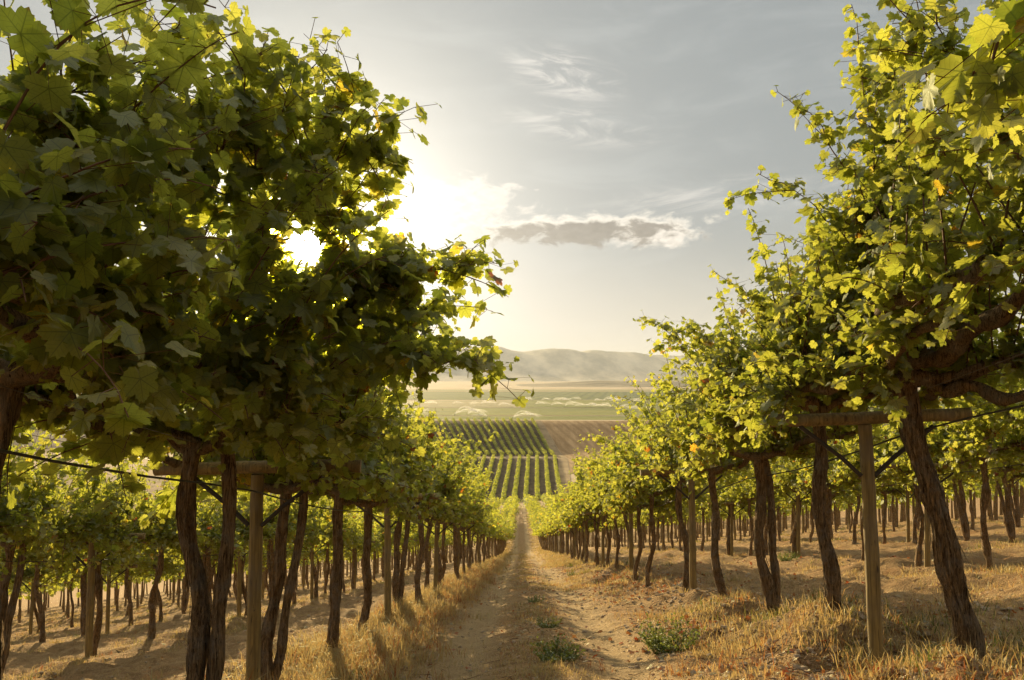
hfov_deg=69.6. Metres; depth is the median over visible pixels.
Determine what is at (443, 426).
vine row
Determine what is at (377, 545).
grape vine
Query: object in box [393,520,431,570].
grape vine
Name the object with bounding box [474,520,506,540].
grape vine
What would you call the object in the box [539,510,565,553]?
grape vine
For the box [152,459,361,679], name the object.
trellis post
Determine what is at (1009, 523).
grape vine
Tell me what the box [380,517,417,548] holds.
grape vine
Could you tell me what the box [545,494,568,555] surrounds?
grape vine
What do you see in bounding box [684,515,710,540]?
grape vine
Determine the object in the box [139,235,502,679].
grape vine
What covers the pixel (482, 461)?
vine row
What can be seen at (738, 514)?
grape vine
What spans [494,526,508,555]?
grape vine
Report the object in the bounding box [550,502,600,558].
grape vine
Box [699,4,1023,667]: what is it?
grape vine
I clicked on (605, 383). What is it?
terrain
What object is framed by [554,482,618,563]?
grape vine
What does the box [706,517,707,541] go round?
trellis post
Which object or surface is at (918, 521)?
grape vine
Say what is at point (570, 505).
grape vine
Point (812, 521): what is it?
grape vine
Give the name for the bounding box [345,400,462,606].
grape vine
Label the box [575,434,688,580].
grape vine
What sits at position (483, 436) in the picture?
vine row
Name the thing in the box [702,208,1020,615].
grape vine
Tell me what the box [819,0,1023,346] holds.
grape vine
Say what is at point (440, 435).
vine row
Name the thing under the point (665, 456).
grape vine
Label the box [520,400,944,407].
meadow
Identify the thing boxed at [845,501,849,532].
trellis post
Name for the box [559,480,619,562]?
grape vine
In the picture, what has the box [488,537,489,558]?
trellis post
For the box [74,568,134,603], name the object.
grape vine
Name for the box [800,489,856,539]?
grape vine
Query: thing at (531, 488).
block soil
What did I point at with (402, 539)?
grape vine
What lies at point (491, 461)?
vine row
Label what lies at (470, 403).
fallow field
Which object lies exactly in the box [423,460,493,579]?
grape vine
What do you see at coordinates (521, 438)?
vine row
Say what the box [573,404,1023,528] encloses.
drip hose
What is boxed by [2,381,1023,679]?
ground
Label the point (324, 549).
grape vine
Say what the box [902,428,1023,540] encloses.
grape vine
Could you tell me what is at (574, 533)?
trellis post
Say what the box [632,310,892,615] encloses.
grape vine
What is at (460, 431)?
vine row
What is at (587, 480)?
grape vine
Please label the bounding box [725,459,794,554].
grape vine
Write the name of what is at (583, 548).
grape vine
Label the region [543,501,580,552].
grape vine
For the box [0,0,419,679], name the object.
grape vine
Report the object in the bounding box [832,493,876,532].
grape vine
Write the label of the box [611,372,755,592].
grape vine
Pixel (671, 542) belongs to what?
grape vine
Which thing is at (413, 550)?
grape vine
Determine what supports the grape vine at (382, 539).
on the ground at (128, 665)
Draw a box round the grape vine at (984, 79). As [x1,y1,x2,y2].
[885,0,1023,166]
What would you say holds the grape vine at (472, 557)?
on the ground at (128, 665)
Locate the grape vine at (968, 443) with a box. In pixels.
[877,389,1023,570]
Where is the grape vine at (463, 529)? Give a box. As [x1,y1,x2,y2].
[440,495,490,572]
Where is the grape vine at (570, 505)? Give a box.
[561,447,633,566]
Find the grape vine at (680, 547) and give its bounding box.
[655,508,700,550]
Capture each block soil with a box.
[270,458,558,509]
[412,420,553,455]
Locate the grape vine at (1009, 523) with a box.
[943,424,1023,542]
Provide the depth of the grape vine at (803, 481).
17.22 m
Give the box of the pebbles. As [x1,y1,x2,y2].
[23,549,1023,679]
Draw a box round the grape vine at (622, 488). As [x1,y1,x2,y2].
[577,404,710,587]
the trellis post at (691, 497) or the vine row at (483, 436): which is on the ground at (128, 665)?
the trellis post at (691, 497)
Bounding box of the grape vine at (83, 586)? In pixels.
[24,548,141,635]
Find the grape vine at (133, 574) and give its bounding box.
[103,568,155,615]
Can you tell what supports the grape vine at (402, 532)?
on the ground at (128, 665)
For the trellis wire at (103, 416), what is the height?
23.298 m
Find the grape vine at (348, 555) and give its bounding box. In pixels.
[329,551,361,578]
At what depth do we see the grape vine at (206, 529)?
13.35 m
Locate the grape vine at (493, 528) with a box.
[479,495,500,564]
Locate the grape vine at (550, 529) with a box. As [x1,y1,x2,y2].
[540,507,569,553]
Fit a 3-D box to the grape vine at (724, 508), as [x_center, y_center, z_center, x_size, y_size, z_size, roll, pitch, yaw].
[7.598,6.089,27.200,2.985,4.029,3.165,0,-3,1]
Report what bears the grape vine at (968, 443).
on the ground at (128, 665)
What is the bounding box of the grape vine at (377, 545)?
[343,519,391,570]
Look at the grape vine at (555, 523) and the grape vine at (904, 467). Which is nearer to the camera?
the grape vine at (904, 467)
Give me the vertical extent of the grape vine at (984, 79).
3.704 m
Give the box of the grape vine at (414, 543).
[402,527,424,572]
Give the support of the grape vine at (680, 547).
on the ground at (128, 665)
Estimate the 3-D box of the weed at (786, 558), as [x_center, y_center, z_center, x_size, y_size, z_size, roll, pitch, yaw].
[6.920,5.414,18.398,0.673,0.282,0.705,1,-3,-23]
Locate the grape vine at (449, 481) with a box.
[362,410,498,604]
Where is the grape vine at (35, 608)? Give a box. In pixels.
[9,567,87,632]
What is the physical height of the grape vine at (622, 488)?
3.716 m
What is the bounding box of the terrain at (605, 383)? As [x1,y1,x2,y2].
[517,380,1019,386]
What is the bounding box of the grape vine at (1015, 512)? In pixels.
[965,472,1023,527]
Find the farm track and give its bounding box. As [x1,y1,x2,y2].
[535,420,570,492]
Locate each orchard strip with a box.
[76,392,519,399]
[520,392,941,399]
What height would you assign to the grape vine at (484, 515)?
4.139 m
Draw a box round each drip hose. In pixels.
[0,449,496,538]
[2,547,400,561]
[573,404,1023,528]
[640,463,1023,523]
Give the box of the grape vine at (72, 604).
[22,572,102,627]
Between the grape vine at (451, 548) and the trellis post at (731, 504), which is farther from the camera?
the grape vine at (451, 548)
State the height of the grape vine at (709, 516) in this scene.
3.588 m
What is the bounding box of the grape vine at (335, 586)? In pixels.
[201,370,443,651]
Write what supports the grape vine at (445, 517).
on the ground at (128, 665)
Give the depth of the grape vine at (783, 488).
19.03 m
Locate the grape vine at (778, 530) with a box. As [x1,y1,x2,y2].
[752,465,804,540]
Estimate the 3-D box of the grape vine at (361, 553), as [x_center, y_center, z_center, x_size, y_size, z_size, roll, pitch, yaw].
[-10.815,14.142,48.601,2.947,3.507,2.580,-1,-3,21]
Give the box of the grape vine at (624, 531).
[609,522,636,547]
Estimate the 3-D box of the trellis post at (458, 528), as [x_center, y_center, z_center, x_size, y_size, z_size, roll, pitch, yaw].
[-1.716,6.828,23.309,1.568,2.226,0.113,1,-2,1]
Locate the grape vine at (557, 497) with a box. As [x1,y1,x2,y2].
[546,487,589,554]
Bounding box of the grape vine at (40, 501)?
[0,426,129,672]
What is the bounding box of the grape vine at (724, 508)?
[695,479,747,513]
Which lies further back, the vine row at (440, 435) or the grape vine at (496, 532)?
the vine row at (440, 435)
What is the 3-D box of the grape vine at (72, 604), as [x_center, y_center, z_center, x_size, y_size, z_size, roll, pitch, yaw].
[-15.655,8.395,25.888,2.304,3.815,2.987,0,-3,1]
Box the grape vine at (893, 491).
[845,481,914,543]
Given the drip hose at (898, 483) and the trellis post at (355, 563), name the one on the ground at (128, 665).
the trellis post at (355, 563)
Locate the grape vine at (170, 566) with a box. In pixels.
[120,547,201,621]
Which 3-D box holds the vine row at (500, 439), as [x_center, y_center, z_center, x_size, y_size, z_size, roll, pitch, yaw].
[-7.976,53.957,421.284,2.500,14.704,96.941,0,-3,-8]
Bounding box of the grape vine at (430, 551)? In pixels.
[419,528,446,567]
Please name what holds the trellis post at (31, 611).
on the ground at (128, 665)
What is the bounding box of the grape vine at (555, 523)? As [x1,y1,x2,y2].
[549,496,581,558]
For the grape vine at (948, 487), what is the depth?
28.47 m
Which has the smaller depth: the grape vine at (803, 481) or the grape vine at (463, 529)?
the grape vine at (803, 481)
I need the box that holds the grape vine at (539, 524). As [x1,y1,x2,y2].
[533,509,550,548]
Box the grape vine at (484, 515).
[426,466,494,575]
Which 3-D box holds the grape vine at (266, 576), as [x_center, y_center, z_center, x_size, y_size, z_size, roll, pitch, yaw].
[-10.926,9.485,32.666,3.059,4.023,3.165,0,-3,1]
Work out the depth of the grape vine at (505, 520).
59.44 m
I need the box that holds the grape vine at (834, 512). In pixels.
[808,498,856,531]
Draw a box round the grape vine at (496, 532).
[482,503,503,561]
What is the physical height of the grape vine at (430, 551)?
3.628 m
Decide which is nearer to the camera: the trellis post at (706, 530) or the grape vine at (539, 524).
the trellis post at (706, 530)
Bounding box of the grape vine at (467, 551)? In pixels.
[466,487,494,565]
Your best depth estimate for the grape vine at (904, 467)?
13.44 m
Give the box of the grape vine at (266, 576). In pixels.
[263,545,292,596]
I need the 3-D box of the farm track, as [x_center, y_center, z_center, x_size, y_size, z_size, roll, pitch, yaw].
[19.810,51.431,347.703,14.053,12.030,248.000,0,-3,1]
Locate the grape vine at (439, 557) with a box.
[432,441,481,584]
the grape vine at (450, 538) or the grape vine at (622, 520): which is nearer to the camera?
the grape vine at (622, 520)
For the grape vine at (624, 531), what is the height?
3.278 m
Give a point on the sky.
(599, 147)
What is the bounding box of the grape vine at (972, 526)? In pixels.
[945,477,1014,529]
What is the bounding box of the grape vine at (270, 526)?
[200,476,306,615]
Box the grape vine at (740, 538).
[720,509,754,540]
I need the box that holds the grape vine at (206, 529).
[58,456,243,639]
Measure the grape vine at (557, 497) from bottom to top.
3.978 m
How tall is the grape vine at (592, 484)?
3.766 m
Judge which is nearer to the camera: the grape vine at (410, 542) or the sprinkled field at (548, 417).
the grape vine at (410, 542)
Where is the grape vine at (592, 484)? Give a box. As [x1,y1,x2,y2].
[571,429,647,565]
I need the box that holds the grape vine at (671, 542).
[648,510,683,547]
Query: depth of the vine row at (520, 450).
412.76 m
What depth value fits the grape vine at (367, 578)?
9.65 m
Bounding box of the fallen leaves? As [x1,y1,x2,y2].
[33,540,1023,679]
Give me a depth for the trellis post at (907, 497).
22.39 m
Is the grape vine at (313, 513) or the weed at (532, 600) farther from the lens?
the grape vine at (313, 513)
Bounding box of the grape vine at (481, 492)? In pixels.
[423,461,497,578]
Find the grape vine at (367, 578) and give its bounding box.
[277,402,436,630]
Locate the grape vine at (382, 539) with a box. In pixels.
[353,512,403,580]
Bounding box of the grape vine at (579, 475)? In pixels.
[561,448,635,567]
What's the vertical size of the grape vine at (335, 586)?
3.923 m
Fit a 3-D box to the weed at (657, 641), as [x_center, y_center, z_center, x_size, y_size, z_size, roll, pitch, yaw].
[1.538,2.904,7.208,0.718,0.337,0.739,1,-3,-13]
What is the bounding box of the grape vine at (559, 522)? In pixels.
[545,484,601,558]
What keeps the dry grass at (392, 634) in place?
on the ground at (128, 665)
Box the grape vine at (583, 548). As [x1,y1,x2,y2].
[550,481,600,560]
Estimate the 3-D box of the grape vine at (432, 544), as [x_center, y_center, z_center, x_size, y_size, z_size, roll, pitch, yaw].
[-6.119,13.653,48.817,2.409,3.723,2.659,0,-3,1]
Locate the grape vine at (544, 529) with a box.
[540,515,559,552]
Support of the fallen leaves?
on the ground at (128, 665)
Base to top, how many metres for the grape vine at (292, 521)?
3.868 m
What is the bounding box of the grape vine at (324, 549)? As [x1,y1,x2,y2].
[308,546,332,577]
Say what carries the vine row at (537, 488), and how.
on the block soil at (531, 488)
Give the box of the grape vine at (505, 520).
[494,517,512,555]
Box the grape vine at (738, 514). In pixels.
[726,507,767,531]
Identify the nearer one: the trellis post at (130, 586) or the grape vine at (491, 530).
the trellis post at (130, 586)
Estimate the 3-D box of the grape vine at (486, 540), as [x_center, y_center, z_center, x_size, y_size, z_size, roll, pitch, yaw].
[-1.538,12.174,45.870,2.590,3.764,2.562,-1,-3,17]
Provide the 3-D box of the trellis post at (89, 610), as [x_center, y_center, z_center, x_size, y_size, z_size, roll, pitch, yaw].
[-6.469,4.090,11.287,1.568,2.226,0.113,0,-3,-3]
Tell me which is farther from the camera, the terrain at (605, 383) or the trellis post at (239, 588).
the terrain at (605, 383)
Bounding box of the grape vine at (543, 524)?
[536,507,553,551]
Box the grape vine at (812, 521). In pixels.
[784,493,842,542]
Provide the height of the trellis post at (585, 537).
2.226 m
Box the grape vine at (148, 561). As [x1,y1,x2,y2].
[111,545,175,624]
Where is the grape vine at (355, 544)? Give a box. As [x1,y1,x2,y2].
[314,510,379,592]
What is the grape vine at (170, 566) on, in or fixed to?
on the ground at (128, 665)
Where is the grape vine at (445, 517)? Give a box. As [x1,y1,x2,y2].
[378,448,483,591]
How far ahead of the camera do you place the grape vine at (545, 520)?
50.07 m
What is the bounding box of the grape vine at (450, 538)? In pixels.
[439,529,452,561]
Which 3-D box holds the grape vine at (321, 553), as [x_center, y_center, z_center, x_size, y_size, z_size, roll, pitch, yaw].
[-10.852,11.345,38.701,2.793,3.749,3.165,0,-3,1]
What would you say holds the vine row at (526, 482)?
on the block soil at (531, 488)
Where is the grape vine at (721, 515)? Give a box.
[695,512,726,540]
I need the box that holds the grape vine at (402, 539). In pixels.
[379,513,413,545]
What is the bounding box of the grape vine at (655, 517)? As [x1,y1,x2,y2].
[641,507,685,551]
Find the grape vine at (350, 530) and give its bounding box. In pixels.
[291,500,363,593]
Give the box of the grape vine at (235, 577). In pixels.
[215,550,266,601]
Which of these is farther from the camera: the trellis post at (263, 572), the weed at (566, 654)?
the trellis post at (263, 572)
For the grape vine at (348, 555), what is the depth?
45.79 m
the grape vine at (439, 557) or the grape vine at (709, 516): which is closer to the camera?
the grape vine at (439, 557)
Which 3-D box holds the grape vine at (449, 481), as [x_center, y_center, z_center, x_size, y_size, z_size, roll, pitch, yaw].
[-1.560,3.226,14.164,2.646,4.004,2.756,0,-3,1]
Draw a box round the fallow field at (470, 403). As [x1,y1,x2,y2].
[382,400,519,407]
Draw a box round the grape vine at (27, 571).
[0,563,47,591]
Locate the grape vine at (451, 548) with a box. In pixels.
[450,533,466,561]
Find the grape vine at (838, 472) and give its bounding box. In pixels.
[792,423,913,560]
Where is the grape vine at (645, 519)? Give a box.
[640,509,674,550]
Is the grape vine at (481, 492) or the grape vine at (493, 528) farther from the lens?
the grape vine at (493, 528)
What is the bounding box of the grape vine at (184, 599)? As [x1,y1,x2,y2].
[177,510,218,613]
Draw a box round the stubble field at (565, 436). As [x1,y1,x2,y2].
[542,421,756,472]
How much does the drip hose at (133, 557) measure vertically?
13.973 m
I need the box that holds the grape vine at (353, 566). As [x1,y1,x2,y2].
[325,513,392,588]
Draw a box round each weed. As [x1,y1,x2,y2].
[525,595,545,602]
[530,632,586,662]
[535,613,562,627]
[566,569,577,575]
[631,611,709,654]
[778,550,800,561]
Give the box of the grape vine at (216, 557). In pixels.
[212,511,248,592]
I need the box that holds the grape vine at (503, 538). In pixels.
[485,523,511,555]
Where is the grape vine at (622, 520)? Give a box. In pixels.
[611,516,647,526]
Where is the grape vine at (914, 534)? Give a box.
[875,474,979,543]
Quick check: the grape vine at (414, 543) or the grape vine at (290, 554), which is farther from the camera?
the grape vine at (414, 543)
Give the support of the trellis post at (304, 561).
on the ground at (128, 665)
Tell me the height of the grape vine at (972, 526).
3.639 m
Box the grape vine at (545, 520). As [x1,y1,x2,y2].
[539,503,561,544]
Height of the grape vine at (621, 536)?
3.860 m
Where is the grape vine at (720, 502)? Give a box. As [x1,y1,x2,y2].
[695,472,755,555]
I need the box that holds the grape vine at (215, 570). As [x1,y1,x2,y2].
[214,562,244,583]
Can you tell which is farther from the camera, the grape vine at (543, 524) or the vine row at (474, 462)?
the vine row at (474, 462)
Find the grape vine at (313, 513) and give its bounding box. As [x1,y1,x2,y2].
[263,493,346,603]
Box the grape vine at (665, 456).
[608,345,793,599]
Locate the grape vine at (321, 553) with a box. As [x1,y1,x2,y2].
[287,545,325,588]
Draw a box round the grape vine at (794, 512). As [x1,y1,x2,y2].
[787,505,807,522]
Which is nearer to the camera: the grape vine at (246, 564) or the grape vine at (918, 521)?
the grape vine at (918, 521)
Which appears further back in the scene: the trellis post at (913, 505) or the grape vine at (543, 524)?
the grape vine at (543, 524)
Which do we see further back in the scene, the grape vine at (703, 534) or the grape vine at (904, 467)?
the grape vine at (703, 534)
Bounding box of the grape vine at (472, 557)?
[449,493,501,565]
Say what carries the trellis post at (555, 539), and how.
on the ground at (128, 665)
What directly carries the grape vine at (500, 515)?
on the ground at (128, 665)
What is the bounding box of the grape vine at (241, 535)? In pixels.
[157,480,276,626]
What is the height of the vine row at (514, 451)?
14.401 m
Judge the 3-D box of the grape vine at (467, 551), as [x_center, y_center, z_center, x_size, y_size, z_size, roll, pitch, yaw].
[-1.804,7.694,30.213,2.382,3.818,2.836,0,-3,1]
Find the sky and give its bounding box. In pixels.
[0,0,1023,355]
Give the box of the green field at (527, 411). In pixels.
[183,408,950,414]
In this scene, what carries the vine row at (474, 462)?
on the block soil at (531, 488)
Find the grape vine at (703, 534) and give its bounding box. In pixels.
[685,499,727,550]
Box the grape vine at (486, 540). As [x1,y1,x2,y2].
[471,515,505,559]
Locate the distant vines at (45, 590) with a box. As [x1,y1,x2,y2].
[4,478,1023,627]
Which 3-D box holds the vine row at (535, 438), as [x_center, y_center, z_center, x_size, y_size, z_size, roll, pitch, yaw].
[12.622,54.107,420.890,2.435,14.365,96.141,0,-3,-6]
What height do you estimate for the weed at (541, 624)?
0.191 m
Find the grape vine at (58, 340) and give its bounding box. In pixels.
[0,0,215,437]
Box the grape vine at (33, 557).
[0,547,57,577]
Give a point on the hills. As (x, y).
(553, 364)
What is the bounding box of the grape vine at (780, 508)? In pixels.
[736,502,791,526]
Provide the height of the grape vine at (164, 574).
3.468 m
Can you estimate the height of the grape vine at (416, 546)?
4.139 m
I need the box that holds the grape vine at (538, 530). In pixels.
[534,517,551,550]
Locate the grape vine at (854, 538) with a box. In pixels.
[831,484,859,543]
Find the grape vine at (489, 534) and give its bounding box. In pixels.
[462,516,501,558]
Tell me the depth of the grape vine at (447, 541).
58.99 m
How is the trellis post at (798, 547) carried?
on the ground at (128, 665)
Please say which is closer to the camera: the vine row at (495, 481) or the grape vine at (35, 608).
the grape vine at (35, 608)
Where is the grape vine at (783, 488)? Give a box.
[749,457,859,557]
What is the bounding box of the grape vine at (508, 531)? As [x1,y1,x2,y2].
[498,518,512,553]
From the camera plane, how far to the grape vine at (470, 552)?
27.97 m
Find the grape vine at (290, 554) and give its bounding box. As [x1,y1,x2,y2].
[284,543,308,590]
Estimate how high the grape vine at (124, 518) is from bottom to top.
3.778 m
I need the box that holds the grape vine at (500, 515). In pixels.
[479,509,503,558]
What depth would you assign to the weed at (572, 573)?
21.99 m
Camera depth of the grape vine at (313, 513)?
21.32 m
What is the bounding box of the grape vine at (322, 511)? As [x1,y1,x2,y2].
[308,497,352,597]
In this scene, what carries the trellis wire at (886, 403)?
attached to the trellis post at (868, 473)
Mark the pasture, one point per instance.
(588, 390)
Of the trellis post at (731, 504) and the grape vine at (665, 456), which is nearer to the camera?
the grape vine at (665, 456)
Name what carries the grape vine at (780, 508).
on the ground at (128, 665)
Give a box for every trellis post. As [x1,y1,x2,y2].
[22,575,58,634]
[64,533,145,657]
[101,564,137,633]
[123,569,146,615]
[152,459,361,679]
[234,537,272,616]
[262,557,266,597]
[300,557,309,588]
[303,538,332,598]
[348,541,375,588]
[356,493,438,620]
[423,514,463,590]
[440,521,482,576]
[460,524,487,567]
[474,530,487,563]
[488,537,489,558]
[492,537,493,555]
[546,530,556,550]
[560,524,581,558]
[578,511,623,566]
[581,517,592,556]
[598,492,644,571]
[640,465,727,588]
[647,513,672,550]
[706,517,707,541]
[708,502,754,555]
[733,516,735,539]
[760,407,972,665]
[773,484,810,556]
[802,506,803,533]
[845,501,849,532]
[881,463,973,567]
[882,483,913,541]
[912,492,914,521]
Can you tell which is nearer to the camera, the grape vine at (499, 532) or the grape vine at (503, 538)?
the grape vine at (499, 532)
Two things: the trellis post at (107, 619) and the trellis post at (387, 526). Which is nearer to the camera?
the trellis post at (387, 526)
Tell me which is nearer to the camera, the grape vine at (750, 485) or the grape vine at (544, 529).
the grape vine at (750, 485)
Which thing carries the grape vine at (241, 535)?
on the ground at (128, 665)
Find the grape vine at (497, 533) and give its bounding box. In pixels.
[481,508,504,560]
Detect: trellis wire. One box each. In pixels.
[0,385,364,495]
[22,433,441,525]
[637,353,1023,498]
[718,402,988,483]
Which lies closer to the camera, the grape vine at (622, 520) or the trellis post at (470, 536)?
the trellis post at (470, 536)
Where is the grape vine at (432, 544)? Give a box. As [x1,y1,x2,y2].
[414,525,434,568]
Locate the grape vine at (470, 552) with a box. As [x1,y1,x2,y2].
[440,502,493,569]
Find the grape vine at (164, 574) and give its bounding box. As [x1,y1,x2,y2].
[132,568,184,612]
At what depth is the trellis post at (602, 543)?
23.27 m
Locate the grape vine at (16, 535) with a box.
[0,420,66,580]
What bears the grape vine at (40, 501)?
on the ground at (128, 665)
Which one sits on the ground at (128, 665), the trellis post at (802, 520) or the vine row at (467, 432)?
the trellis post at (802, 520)
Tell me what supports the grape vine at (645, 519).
on the ground at (128, 665)
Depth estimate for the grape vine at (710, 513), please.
31.01 m
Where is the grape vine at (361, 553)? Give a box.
[344,549,362,577]
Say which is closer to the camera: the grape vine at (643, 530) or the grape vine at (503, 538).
the grape vine at (643, 530)
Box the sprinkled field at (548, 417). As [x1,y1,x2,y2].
[31,416,685,419]
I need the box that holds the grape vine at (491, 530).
[460,495,501,562]
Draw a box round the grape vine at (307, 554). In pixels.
[289,546,319,589]
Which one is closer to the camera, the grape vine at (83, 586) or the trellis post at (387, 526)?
the trellis post at (387, 526)
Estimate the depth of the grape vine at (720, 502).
25.23 m
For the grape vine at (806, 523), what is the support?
on the ground at (128, 665)
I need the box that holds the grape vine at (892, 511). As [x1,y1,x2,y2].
[877,489,904,531]
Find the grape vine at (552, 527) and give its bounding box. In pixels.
[542,497,562,553]
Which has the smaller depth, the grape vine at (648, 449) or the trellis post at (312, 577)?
the grape vine at (648, 449)
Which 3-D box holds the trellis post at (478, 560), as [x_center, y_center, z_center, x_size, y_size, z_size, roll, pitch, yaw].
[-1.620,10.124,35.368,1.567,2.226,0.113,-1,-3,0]
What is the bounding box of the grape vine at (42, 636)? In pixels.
[0,480,96,642]
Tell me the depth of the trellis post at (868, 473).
5.51 m
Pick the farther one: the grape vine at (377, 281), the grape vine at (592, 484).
the grape vine at (592, 484)
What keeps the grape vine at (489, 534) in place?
on the ground at (128, 665)
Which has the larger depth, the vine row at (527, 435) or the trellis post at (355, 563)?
the vine row at (527, 435)
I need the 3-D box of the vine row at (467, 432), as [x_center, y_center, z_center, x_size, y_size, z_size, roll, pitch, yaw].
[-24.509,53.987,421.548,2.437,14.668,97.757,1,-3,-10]
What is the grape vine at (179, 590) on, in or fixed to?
on the ground at (128, 665)
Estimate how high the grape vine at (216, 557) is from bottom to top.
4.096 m
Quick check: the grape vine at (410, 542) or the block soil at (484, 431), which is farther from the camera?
the block soil at (484, 431)
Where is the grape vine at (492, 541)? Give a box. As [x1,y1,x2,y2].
[490,521,504,556]
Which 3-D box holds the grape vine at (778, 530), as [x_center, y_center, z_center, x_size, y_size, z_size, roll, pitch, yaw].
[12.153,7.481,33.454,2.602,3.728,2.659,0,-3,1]
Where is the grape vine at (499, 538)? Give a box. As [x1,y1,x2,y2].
[485,529,507,556]
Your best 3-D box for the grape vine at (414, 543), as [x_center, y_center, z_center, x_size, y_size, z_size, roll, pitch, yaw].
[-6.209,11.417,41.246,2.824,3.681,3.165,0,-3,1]
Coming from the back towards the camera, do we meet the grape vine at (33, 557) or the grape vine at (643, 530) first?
the grape vine at (643, 530)
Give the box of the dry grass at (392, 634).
[2,514,1023,679]
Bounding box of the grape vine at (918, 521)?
[905,489,950,529]
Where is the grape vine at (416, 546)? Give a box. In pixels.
[414,522,434,570]
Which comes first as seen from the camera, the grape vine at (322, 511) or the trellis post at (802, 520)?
the grape vine at (322, 511)
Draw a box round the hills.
[410,347,815,380]
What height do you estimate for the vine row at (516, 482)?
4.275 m
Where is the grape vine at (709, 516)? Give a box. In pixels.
[701,510,727,540]
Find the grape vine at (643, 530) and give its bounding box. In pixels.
[628,511,655,548]
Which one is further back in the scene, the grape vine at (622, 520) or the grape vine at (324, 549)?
the grape vine at (622, 520)
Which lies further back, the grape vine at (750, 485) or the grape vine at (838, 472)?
the grape vine at (750, 485)
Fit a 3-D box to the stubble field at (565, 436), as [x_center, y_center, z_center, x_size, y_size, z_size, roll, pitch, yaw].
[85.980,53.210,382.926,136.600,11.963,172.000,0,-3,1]
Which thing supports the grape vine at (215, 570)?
on the ground at (128, 665)
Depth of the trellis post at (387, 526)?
11.14 m
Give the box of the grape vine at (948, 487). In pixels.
[940,480,979,496]
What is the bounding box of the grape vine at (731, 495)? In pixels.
[706,466,793,555]
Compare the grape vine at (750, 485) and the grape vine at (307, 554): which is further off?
the grape vine at (307, 554)
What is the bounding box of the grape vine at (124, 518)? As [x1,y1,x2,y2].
[2,436,180,656]
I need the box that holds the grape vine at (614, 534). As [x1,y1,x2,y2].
[601,525,625,547]
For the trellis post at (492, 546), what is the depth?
53.42 m
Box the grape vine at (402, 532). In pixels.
[363,512,409,576]
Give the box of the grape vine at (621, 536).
[620,525,633,546]
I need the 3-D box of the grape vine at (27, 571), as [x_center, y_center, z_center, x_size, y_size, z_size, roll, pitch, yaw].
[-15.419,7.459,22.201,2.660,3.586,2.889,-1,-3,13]
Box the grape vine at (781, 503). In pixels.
[767,492,810,543]
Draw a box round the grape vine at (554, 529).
[542,505,569,554]
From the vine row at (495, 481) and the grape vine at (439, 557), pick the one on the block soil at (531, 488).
the vine row at (495, 481)
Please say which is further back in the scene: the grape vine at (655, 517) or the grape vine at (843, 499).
the grape vine at (655, 517)
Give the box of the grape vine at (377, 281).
[1,17,533,679]
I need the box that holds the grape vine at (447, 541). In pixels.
[432,533,450,549]
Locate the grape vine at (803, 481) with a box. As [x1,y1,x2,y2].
[773,439,895,536]
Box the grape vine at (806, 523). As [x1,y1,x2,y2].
[795,505,807,532]
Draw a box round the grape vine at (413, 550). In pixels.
[400,527,432,570]
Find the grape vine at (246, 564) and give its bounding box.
[229,563,248,596]
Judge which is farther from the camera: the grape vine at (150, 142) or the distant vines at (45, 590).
the distant vines at (45, 590)
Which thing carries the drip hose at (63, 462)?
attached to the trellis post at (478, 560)
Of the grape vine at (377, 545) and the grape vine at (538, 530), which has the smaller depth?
the grape vine at (377, 545)
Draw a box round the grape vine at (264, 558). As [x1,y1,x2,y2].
[233,545,273,571]
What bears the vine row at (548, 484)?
on the block soil at (531, 488)
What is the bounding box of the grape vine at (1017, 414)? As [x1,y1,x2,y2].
[955,292,1023,434]
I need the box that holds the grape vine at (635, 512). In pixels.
[633,511,661,550]
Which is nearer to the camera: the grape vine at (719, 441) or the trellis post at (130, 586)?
the grape vine at (719, 441)
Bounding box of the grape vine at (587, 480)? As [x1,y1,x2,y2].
[570,444,645,568]
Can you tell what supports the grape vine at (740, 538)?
on the ground at (128, 665)
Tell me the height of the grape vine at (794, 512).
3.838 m
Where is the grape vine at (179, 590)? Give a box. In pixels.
[161,567,184,607]
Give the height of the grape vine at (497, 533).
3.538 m
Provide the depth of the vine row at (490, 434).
421.08 m
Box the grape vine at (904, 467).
[826,421,1005,566]
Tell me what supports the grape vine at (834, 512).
on the ground at (128, 665)
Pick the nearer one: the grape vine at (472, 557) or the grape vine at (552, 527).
the grape vine at (472, 557)
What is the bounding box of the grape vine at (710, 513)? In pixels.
[673,506,722,519]
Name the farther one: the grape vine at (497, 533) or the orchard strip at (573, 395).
the orchard strip at (573, 395)
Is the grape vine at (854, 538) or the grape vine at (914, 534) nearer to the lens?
the grape vine at (914, 534)
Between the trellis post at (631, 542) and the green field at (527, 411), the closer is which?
the trellis post at (631, 542)
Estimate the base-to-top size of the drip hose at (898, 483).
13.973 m
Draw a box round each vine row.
[430,419,448,448]
[437,418,460,452]
[444,418,467,452]
[451,417,474,454]
[458,418,481,454]
[466,417,488,454]
[467,454,476,477]
[473,418,495,454]
[475,454,485,482]
[480,417,503,454]
[485,454,494,491]
[488,419,510,453]
[490,454,503,499]
[494,417,518,454]
[501,418,525,454]
[501,454,512,499]
[509,417,532,455]
[512,455,520,496]
[516,418,539,454]
[523,418,546,454]
[523,454,529,495]
[530,417,554,454]
[534,454,540,498]
[544,454,552,493]
[552,454,562,492]
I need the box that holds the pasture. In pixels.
[388,389,1023,391]
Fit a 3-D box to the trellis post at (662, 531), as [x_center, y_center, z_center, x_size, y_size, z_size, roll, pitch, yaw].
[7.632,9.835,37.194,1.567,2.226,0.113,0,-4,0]
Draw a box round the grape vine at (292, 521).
[239,493,319,600]

